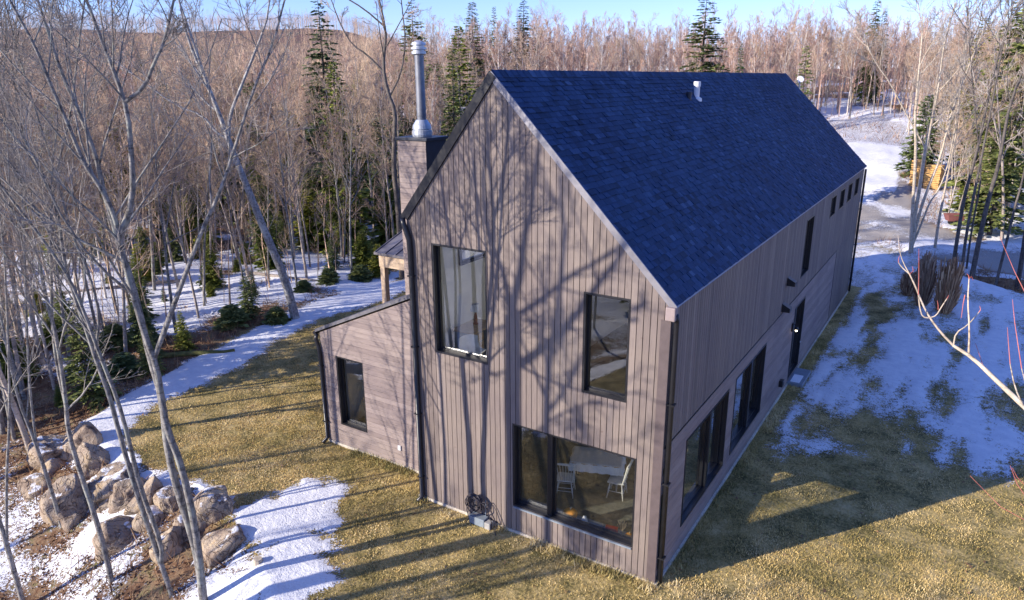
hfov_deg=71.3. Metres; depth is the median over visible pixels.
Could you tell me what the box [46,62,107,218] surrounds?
bare tree
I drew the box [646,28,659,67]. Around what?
bare tree
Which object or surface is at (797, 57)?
birch tree
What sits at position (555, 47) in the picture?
birch tree
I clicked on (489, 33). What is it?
birch tree
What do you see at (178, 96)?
birch tree
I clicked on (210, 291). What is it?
conifer
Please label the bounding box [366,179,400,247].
conifer
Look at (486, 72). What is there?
birch tree
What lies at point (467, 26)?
bare tree
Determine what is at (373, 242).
conifer
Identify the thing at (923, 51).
bare tree
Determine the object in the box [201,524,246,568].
boulder
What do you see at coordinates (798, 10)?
birch tree
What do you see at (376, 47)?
bare tree
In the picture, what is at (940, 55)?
bare tree
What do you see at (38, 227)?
bare tree
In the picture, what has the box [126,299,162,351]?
conifer
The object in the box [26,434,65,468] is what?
boulder
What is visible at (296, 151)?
conifer
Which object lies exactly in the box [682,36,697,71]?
birch tree
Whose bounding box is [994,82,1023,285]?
bare tree
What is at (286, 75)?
bare tree
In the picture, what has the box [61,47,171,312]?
bare tree
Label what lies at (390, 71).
birch tree
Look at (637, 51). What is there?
bare tree
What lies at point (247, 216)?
conifer
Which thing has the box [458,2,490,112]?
conifer
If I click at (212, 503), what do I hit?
boulder
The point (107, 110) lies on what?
birch tree
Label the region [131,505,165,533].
boulder
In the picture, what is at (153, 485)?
boulder
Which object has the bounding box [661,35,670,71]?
birch tree
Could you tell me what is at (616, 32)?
birch tree
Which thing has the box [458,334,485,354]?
shell chair
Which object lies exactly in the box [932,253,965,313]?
ornamental grass
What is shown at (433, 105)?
birch tree
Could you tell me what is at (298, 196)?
conifer
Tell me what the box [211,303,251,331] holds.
conifer
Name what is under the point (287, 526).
lawn
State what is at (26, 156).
bare tree
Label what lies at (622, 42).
birch tree
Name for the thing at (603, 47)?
birch tree
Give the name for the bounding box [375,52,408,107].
bare tree
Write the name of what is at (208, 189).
bare tree
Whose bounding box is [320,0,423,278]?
bare tree
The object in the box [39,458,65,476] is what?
boulder
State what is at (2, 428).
bare tree
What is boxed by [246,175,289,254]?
conifer
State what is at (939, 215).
bare tree
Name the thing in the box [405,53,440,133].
bare tree
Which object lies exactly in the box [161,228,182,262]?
conifer
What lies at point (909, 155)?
conifer
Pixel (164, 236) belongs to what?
bare tree
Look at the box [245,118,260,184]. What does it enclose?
conifer
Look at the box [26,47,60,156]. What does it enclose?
birch tree
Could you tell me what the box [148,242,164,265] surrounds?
conifer
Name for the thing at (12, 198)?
bare tree
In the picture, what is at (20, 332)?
bare tree
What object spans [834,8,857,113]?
bare tree
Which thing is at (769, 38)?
birch tree
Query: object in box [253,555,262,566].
tree stump
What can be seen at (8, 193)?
bare tree
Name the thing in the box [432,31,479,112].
bare tree
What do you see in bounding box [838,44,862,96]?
bare tree
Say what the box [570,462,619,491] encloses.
dining table
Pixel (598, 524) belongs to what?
storage box
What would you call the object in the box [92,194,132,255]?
conifer
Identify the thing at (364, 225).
conifer
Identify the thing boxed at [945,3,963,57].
bare tree
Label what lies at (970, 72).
bare tree
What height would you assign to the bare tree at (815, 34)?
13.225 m
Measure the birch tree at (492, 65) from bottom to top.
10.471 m
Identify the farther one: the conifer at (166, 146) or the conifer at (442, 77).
the conifer at (442, 77)
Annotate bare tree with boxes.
[0,0,83,527]
[0,0,153,583]
[0,0,173,596]
[0,0,314,599]
[0,3,96,599]
[0,52,67,364]
[0,73,73,284]
[0,86,43,330]
[0,91,42,340]
[0,92,31,302]
[0,100,37,352]
[0,116,20,240]
[0,117,55,311]
[0,125,60,389]
[0,134,27,387]
[0,182,26,399]
[0,201,45,426]
[0,211,15,434]
[0,224,29,450]
[0,225,34,439]
[1,67,39,321]
[1,70,100,356]
[3,203,24,295]
[5,19,92,258]
[5,26,64,136]
[7,50,59,110]
[7,115,99,352]
[15,73,99,299]
[16,85,108,331]
[17,73,116,315]
[21,113,63,292]
[29,51,104,139]
[31,9,117,256]
[32,31,101,111]
[41,0,299,318]
[43,144,105,335]
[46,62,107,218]
[46,87,104,288]
[55,85,132,316]
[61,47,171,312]
[61,91,180,351]
[61,141,93,268]
[65,57,195,290]
[65,76,123,208]
[68,96,138,259]
[100,79,126,142]
[102,72,179,224]
[108,37,139,161]
[119,81,237,333]
[121,88,182,287]
[121,99,216,317]
[128,60,158,228]
[134,67,221,262]
[136,75,153,212]
[139,77,174,227]
[153,44,220,148]
[153,75,185,187]
[155,27,205,205]
[160,32,222,252]
[161,42,218,147]
[165,43,192,121]
[169,97,234,305]
[170,97,250,258]
[172,35,228,121]
[175,77,228,189]
[179,110,215,277]
[183,49,237,143]
[183,64,268,275]
[194,122,228,255]
[198,118,266,304]
[201,33,237,194]
[206,30,280,244]
[207,69,239,165]
[210,72,235,166]
[211,54,240,155]
[214,89,261,228]
[223,51,263,160]
[231,91,259,181]
[240,67,316,258]
[240,80,317,286]
[241,122,287,286]
[248,79,323,253]
[257,28,307,236]
[266,92,317,277]
[268,55,324,185]
[275,62,303,144]
[275,125,310,266]
[281,111,307,190]
[305,64,358,256]
[305,85,333,139]
[310,28,375,232]
[315,113,367,262]
[319,60,372,271]
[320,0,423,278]
[328,28,347,121]
[339,71,380,233]
[341,43,378,108]
[341,94,380,216]
[343,22,396,230]
[345,42,376,162]
[349,43,368,161]
[350,87,378,162]
[353,39,379,131]
[355,43,378,141]
[356,41,415,196]
[357,80,405,147]
[358,74,399,236]
[365,16,388,61]
[365,127,390,240]
[370,41,381,72]
[370,44,387,120]
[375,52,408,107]
[386,83,413,134]
[388,38,404,83]
[390,46,427,121]
[393,24,414,126]
[395,82,411,132]
[396,60,414,116]
[405,24,429,70]
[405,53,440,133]
[406,12,431,63]
[411,64,443,135]
[412,41,441,92]
[413,62,452,135]
[424,51,441,67]
[425,7,445,65]
[427,18,442,62]
[431,45,484,129]
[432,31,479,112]
[441,46,465,92]
[441,60,483,119]
[451,6,483,85]
[481,18,505,67]
[501,19,510,69]
[501,47,516,69]
[505,29,530,69]
[510,20,550,69]
[526,5,563,67]
[533,0,555,64]
[549,35,565,66]
[571,44,579,70]
[585,25,627,70]
[609,38,624,70]
[614,27,635,70]
[622,11,671,71]
[622,25,656,71]
[627,52,637,70]
[644,42,662,71]
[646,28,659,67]
[651,14,676,71]
[663,7,686,64]
[725,20,746,70]
[743,21,768,72]
[769,4,800,82]
[778,19,805,77]
[791,32,799,72]
[794,0,824,99]
[798,9,810,90]
[800,6,829,103]
[801,38,829,98]
[804,32,821,92]
[818,18,848,100]
[820,2,835,105]
[825,19,847,97]
[826,9,867,118]
[830,19,851,95]
[832,0,1016,252]
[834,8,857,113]
[836,46,850,108]
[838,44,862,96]
[855,33,869,103]
[860,11,901,114]
[860,22,891,108]
[864,1,890,101]
[871,24,884,105]
[871,28,894,118]
[881,15,898,99]
[892,38,915,112]
[896,13,924,97]
[896,30,920,93]
[903,7,937,119]
[904,36,931,134]
[907,31,943,122]
[909,19,932,102]
[910,55,930,140]
[913,59,937,145]
[916,6,936,94]
[917,61,939,148]
[920,37,973,143]
[921,71,962,135]
[922,61,938,107]
[925,0,989,247]
[926,24,948,108]
[928,19,953,99]
[929,6,965,120]
[932,67,967,151]
[933,67,972,203]
[934,36,962,130]
[936,0,967,70]
[939,17,964,96]
[939,57,969,164]
[940,102,983,212]
[942,25,983,150]
[943,0,1011,268]
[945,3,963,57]
[945,19,968,135]
[948,40,993,148]
[951,0,1023,267]
[952,96,997,212]
[960,15,1023,239]
[961,0,1023,265]
[967,9,1019,91]
[969,11,1023,278]
[971,3,998,69]
[974,51,1005,169]
[977,18,1012,98]
[980,0,1017,72]
[981,54,1009,171]
[988,48,1023,218]
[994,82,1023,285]
[1009,129,1023,288]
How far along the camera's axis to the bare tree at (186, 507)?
11.98 m
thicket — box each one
[0,112,441,344]
[814,74,1023,232]
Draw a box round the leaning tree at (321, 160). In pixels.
[276,105,378,220]
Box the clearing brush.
[811,94,1023,225]
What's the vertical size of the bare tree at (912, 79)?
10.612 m
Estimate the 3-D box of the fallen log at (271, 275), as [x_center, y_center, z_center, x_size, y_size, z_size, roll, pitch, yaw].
[-11.771,-1.209,37.085,5.012,0.187,0.224,6,18,20]
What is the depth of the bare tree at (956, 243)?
36.76 m
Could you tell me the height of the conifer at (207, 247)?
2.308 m
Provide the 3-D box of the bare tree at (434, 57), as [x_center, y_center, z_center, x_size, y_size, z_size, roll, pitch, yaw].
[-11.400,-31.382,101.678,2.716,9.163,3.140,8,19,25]
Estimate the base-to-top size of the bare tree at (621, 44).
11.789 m
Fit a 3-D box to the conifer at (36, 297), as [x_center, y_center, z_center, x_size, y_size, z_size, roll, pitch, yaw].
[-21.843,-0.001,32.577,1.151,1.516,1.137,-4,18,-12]
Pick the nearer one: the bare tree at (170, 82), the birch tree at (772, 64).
the bare tree at (170, 82)
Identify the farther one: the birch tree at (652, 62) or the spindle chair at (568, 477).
the birch tree at (652, 62)
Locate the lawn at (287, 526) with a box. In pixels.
[89,242,1023,599]
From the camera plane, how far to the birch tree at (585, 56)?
97.06 m
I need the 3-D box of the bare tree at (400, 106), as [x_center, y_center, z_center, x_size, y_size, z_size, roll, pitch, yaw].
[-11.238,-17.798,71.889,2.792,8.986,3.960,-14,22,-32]
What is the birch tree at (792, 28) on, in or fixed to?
on the forest floor
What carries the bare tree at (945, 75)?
on the forest floor
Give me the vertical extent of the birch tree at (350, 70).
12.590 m
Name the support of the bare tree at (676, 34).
on the forest floor
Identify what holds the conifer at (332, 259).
on the forest floor
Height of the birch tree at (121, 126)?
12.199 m
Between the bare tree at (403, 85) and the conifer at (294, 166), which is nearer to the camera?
the conifer at (294, 166)
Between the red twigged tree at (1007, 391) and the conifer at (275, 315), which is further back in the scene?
the conifer at (275, 315)
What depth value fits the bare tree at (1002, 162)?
43.87 m
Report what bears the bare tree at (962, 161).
on the forest floor
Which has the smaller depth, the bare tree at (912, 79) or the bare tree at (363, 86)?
the bare tree at (363, 86)
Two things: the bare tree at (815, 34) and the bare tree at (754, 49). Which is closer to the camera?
the bare tree at (754, 49)
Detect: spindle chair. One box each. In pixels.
[557,463,575,498]
[606,459,632,500]
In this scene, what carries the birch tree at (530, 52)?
on the forest floor
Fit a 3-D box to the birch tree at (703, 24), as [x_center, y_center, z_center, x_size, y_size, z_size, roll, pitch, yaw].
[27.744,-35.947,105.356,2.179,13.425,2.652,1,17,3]
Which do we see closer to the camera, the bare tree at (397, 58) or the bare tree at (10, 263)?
the bare tree at (10, 263)
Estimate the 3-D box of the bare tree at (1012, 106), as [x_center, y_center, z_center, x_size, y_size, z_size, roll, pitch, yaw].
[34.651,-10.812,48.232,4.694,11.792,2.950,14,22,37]
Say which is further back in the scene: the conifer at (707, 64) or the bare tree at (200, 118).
the conifer at (707, 64)
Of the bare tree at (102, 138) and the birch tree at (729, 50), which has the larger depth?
the birch tree at (729, 50)
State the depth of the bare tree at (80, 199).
34.01 m
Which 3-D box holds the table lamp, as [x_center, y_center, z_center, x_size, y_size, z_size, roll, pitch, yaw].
[-0.903,0.344,17.702,0.260,0.520,0.256,10,20,31]
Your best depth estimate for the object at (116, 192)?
57.26 m
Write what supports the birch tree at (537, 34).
on the forest floor
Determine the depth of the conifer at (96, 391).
22.81 m
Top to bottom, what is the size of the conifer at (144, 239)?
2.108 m
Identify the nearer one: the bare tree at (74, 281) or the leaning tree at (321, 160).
the bare tree at (74, 281)
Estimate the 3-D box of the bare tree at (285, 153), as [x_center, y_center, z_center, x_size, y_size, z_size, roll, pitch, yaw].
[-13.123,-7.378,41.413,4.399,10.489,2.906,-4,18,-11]
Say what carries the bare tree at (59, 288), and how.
on the forest floor
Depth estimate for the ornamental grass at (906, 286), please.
33.75 m
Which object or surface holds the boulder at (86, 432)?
on the forest floor
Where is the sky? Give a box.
[0,0,1023,69]
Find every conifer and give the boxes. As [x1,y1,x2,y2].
[0,327,44,387]
[21,104,129,252]
[24,285,46,316]
[38,310,64,346]
[53,289,78,328]
[53,384,63,406]
[58,297,122,413]
[66,363,73,382]
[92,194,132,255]
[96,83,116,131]
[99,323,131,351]
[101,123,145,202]
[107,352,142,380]
[125,243,159,283]
[125,255,154,298]
[126,277,159,321]
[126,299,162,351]
[133,226,150,257]
[135,324,166,379]
[139,342,166,358]
[147,197,174,240]
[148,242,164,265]
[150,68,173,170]
[150,249,165,273]
[152,85,198,198]
[160,288,169,301]
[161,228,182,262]
[164,145,206,216]
[173,311,198,351]
[176,197,203,252]
[183,148,223,240]
[191,236,205,258]
[195,143,248,225]
[196,249,227,289]
[201,225,220,258]
[205,281,216,296]
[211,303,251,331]
[231,258,239,271]
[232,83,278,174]
[233,148,248,190]
[236,269,264,318]
[237,241,254,264]
[243,152,271,222]
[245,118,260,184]
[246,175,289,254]
[248,271,260,297]
[250,130,280,192]
[251,211,290,271]
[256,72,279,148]
[258,134,280,202]
[261,306,291,325]
[263,174,289,216]
[266,194,283,222]
[273,211,289,240]
[274,216,290,249]
[275,114,325,197]
[284,142,307,209]
[289,165,304,226]
[289,189,331,251]
[293,279,314,292]
[294,165,329,232]
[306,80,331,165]
[313,62,374,255]
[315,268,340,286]
[322,233,344,269]
[323,181,348,231]
[341,84,374,146]
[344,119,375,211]
[346,180,369,227]
[346,264,372,282]
[349,230,374,267]
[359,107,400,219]
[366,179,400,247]
[367,243,392,278]
[368,229,378,252]
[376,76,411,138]
[389,117,412,183]
[398,0,436,122]
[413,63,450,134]
[436,26,478,135]
[436,62,451,126]
[440,48,465,139]
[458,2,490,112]
[488,8,503,69]
[507,0,540,69]
[678,0,729,72]
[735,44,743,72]
[795,46,813,103]
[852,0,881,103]
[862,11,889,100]
[893,95,943,177]
[936,18,994,131]
[943,2,1023,169]
[948,181,982,209]
[950,96,1023,240]
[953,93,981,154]
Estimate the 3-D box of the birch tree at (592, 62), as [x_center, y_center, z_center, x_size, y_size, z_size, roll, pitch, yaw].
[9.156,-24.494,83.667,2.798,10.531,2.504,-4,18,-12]
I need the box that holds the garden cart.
[943,213,964,225]
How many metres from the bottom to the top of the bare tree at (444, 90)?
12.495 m
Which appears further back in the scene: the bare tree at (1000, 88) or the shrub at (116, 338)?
the bare tree at (1000, 88)
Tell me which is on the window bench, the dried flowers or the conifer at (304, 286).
the dried flowers
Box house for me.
[313,40,866,585]
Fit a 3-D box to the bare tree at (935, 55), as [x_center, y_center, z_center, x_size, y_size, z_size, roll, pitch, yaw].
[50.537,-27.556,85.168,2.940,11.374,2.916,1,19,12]
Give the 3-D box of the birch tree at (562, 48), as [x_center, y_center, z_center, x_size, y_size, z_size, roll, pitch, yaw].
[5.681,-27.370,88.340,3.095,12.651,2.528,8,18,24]
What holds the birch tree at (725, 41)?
on the forest floor
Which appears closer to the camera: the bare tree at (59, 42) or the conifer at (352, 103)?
the bare tree at (59, 42)
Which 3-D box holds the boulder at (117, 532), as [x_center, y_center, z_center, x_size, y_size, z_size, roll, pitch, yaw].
[-9.381,5.955,17.594,1.517,1.538,1.274,-17,14,-27]
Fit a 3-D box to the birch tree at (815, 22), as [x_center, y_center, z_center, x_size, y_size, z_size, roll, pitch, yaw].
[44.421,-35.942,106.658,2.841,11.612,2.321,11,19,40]
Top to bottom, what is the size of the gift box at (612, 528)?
0.150 m
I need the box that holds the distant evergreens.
[37,44,348,154]
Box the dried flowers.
[617,521,626,534]
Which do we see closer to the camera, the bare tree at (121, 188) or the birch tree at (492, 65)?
the bare tree at (121, 188)
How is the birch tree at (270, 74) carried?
on the forest floor
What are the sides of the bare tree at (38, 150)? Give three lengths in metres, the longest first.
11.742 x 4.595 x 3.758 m
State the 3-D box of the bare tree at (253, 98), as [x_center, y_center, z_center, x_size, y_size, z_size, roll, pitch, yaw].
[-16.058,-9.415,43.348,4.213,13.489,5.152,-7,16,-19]
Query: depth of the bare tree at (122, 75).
65.67 m
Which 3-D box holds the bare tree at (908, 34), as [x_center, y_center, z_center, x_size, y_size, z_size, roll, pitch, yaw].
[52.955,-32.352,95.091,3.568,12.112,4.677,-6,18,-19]
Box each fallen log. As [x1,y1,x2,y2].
[43,279,179,296]
[159,349,234,358]
[245,271,316,280]
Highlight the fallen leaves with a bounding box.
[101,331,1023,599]
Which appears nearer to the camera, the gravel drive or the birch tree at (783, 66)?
the gravel drive
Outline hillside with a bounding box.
[4,27,1012,100]
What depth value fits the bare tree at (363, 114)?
57.59 m
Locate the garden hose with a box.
[465,493,496,535]
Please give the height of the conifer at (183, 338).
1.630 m
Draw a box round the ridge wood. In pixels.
[0,8,408,57]
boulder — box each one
[17,472,47,501]
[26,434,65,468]
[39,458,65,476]
[39,473,88,530]
[59,421,102,461]
[77,442,109,480]
[86,461,134,504]
[89,499,108,512]
[92,515,135,561]
[107,477,146,513]
[123,474,163,515]
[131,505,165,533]
[149,526,182,566]
[153,485,185,513]
[173,513,203,541]
[193,485,232,528]
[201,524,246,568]
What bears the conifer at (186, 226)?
on the forest floor
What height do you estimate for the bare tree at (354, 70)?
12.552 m
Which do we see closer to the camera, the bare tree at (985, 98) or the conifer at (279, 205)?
the conifer at (279, 205)
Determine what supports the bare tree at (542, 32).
on the forest floor
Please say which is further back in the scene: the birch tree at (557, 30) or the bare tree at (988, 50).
the birch tree at (557, 30)
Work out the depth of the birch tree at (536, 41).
88.22 m
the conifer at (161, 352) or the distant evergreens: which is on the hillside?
the distant evergreens
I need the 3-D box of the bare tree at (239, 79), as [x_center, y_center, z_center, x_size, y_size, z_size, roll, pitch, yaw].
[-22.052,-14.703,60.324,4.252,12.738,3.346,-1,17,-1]
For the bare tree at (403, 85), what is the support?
on the forest floor
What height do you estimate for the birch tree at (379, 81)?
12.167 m
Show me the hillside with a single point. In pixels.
(220, 35)
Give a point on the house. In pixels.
(649, 274)
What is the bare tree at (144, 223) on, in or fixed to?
on the forest floor
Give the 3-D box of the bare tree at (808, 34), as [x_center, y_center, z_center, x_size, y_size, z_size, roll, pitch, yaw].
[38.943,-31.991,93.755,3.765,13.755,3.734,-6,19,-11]
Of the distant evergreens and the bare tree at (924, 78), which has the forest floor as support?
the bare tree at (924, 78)
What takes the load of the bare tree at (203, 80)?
on the forest floor
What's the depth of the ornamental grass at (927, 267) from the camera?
31.98 m
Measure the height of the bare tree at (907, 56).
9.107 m
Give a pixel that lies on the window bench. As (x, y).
(579, 517)
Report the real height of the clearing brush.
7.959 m
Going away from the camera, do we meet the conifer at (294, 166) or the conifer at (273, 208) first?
the conifer at (273, 208)
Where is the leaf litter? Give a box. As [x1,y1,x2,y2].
[0,337,252,599]
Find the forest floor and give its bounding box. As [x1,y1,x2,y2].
[0,92,1023,599]
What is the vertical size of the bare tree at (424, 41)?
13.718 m
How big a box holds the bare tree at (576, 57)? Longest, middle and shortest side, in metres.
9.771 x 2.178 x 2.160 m
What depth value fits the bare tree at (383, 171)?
39.72 m
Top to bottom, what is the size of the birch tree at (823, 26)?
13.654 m
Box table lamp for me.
[470,303,480,324]
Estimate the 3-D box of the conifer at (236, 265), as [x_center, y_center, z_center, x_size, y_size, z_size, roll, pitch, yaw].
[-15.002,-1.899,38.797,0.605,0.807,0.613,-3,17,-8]
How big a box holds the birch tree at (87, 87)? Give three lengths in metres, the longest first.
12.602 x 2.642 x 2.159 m
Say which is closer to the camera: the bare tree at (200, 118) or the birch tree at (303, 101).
the bare tree at (200, 118)
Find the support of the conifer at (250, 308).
on the forest floor
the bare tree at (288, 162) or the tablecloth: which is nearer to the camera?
the tablecloth
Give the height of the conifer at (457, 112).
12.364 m
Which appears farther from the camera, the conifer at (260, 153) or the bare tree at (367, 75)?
the bare tree at (367, 75)
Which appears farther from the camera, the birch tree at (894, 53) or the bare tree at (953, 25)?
the bare tree at (953, 25)
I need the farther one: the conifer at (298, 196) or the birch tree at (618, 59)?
the birch tree at (618, 59)
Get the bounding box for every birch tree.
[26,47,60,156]
[58,74,106,298]
[72,51,99,152]
[94,73,114,196]
[102,64,118,116]
[108,57,139,233]
[114,44,158,241]
[116,42,155,177]
[135,72,152,150]
[147,80,171,215]
[160,55,182,111]
[160,60,204,219]
[196,81,229,241]
[217,53,237,149]
[237,52,260,127]
[256,53,277,220]
[258,49,273,131]
[262,49,284,145]
[268,69,293,210]
[277,56,310,168]
[297,77,316,145]
[299,75,314,130]
[336,43,357,132]
[341,51,358,92]
[369,56,390,177]
[378,38,398,116]
[402,64,415,135]
[408,57,416,115]
[409,31,429,100]
[425,59,445,134]
[426,82,439,134]
[427,86,450,135]
[436,19,457,78]
[464,18,478,107]
[480,15,491,60]
[481,21,505,70]
[483,59,491,74]
[484,44,501,69]
[498,16,510,68]
[499,2,514,68]
[500,19,528,69]
[522,31,535,69]
[526,14,547,68]
[528,19,542,59]
[530,28,549,65]
[537,47,547,69]
[539,19,554,69]
[546,25,571,70]
[547,10,577,70]
[550,32,561,69]
[551,59,564,70]
[552,10,566,67]
[568,20,580,66]
[574,41,592,70]
[574,54,583,70]
[576,10,594,64]
[583,43,599,70]
[590,16,612,70]
[592,32,604,70]
[595,11,611,70]
[602,12,617,70]
[606,15,623,69]
[611,26,627,68]
[611,46,622,70]
[626,10,640,70]
[627,43,642,70]
[639,61,651,71]
[642,43,656,71]
[655,34,668,71]
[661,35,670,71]
[666,16,690,71]
[675,25,691,71]
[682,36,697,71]
[684,22,702,69]
[691,48,704,71]
[695,9,709,60]
[702,2,717,60]
[710,33,725,71]
[715,42,727,70]
[720,4,737,71]
[726,17,739,71]
[726,31,739,72]
[732,13,762,72]
[734,32,743,70]
[735,30,750,69]
[746,34,758,72]
[749,23,770,72]
[751,11,765,72]
[758,1,784,72]
[761,39,778,72]
[763,57,771,72]
[766,39,782,72]
[776,43,791,72]
[778,56,787,72]
[782,0,802,76]
[786,8,798,53]
[791,30,808,85]
[792,12,828,85]
[803,19,818,91]
[808,15,837,104]
[819,5,832,94]
[842,8,867,93]
[846,4,868,114]
[890,36,905,114]
[890,37,908,106]
[900,31,918,99]
[906,54,928,131]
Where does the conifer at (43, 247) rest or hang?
on the forest floor
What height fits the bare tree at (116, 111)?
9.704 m
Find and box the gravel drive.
[854,175,1023,276]
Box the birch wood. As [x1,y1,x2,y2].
[376,12,1018,117]
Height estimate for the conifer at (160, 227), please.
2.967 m
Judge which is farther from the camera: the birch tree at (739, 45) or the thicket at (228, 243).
the birch tree at (739, 45)
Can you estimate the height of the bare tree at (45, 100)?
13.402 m
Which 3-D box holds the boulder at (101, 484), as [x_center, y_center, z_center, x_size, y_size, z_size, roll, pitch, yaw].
[-10.658,4.980,19.094,1.750,0.989,1.495,1,18,32]
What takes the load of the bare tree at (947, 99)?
on the forest floor
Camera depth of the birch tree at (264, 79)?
69.98 m
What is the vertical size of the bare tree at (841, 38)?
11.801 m
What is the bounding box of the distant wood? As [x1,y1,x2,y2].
[0,24,400,165]
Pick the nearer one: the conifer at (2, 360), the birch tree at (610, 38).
the conifer at (2, 360)
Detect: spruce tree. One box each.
[293,0,365,204]
[938,9,1023,212]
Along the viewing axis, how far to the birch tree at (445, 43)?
89.55 m
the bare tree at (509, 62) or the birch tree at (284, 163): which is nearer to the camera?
the birch tree at (284, 163)
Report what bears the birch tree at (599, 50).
on the forest floor
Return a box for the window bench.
[527,498,626,534]
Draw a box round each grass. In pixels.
[900,270,916,295]
[911,250,938,305]
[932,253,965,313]
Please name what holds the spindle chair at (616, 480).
on the house
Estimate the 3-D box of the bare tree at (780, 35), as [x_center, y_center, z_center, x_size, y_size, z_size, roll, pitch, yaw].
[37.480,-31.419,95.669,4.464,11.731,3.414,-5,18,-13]
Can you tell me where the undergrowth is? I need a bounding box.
[0,169,1023,599]
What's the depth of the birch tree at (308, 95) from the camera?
76.29 m
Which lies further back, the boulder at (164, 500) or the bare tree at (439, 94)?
the bare tree at (439, 94)
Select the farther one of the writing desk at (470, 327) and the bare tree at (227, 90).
the bare tree at (227, 90)
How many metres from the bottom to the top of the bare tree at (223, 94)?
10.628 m
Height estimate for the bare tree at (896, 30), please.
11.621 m
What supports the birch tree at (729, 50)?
on the forest floor
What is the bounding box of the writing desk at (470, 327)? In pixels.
[452,318,485,354]
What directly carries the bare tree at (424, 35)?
on the forest floor
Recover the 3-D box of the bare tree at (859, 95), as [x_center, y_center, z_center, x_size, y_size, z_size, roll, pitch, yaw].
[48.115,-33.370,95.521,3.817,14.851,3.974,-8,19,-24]
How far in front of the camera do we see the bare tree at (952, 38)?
89.33 m
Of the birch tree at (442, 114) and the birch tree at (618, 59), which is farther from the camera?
the birch tree at (618, 59)
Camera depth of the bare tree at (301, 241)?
35.92 m
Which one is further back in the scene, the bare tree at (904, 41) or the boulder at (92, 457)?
the bare tree at (904, 41)
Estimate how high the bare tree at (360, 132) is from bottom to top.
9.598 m
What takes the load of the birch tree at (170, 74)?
on the forest floor
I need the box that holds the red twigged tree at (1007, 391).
[898,236,1023,519]
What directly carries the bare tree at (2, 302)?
on the forest floor
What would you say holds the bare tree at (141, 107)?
on the forest floor
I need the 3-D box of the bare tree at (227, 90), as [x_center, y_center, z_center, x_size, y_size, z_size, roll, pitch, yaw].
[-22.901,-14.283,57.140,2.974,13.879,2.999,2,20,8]
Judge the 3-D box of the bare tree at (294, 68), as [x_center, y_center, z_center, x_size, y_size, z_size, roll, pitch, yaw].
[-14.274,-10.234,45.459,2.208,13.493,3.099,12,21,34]
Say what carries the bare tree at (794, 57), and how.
on the forest floor
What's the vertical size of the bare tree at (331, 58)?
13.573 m
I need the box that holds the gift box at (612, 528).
[605,524,617,532]
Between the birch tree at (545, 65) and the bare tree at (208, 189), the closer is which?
the bare tree at (208, 189)
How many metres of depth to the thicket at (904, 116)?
88.62 m
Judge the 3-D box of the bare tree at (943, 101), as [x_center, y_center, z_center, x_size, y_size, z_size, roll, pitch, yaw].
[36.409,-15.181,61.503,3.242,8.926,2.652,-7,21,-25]
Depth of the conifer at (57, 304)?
29.26 m
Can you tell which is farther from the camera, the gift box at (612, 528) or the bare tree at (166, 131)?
the bare tree at (166, 131)
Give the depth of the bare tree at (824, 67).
80.56 m
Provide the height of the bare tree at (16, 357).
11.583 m
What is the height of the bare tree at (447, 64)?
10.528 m
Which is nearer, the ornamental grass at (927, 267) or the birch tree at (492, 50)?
the ornamental grass at (927, 267)
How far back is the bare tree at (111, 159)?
36.90 m
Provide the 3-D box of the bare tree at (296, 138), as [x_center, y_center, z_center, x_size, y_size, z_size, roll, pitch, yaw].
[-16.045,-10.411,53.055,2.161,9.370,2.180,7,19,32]
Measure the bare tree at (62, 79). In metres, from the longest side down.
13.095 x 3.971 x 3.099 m
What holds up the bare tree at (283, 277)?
on the lawn at (287, 526)
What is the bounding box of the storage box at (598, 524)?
[590,521,604,527]
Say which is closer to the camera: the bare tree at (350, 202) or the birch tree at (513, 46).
the bare tree at (350, 202)
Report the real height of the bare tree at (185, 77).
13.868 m
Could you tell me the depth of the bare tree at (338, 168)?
39.28 m
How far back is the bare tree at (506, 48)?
102.42 m
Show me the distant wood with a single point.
(300, 60)
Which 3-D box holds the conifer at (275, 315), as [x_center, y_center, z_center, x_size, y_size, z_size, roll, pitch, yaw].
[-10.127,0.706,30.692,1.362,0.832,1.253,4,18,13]
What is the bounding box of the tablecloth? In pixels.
[568,446,625,476]
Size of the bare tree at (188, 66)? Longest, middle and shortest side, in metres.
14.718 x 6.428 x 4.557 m
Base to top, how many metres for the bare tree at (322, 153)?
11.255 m
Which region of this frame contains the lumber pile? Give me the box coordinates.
[908,159,944,189]
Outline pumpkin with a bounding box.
[563,507,577,517]
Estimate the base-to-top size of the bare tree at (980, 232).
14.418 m
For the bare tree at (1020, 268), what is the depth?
35.16 m
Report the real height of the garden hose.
0.786 m
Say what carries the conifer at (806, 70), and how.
on the forest floor
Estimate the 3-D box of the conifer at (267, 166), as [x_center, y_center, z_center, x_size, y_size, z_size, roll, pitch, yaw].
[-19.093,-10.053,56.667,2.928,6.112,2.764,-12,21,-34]
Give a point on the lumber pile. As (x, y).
(938, 176)
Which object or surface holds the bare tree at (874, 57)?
on the forest floor
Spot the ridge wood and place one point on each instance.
(158, 22)
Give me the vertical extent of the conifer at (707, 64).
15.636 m
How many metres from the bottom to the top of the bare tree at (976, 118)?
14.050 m
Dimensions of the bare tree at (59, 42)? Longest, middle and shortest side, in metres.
14.096 x 4.482 x 3.665 m
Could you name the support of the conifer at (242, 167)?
on the forest floor
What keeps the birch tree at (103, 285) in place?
on the forest floor
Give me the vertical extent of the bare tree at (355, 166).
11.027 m

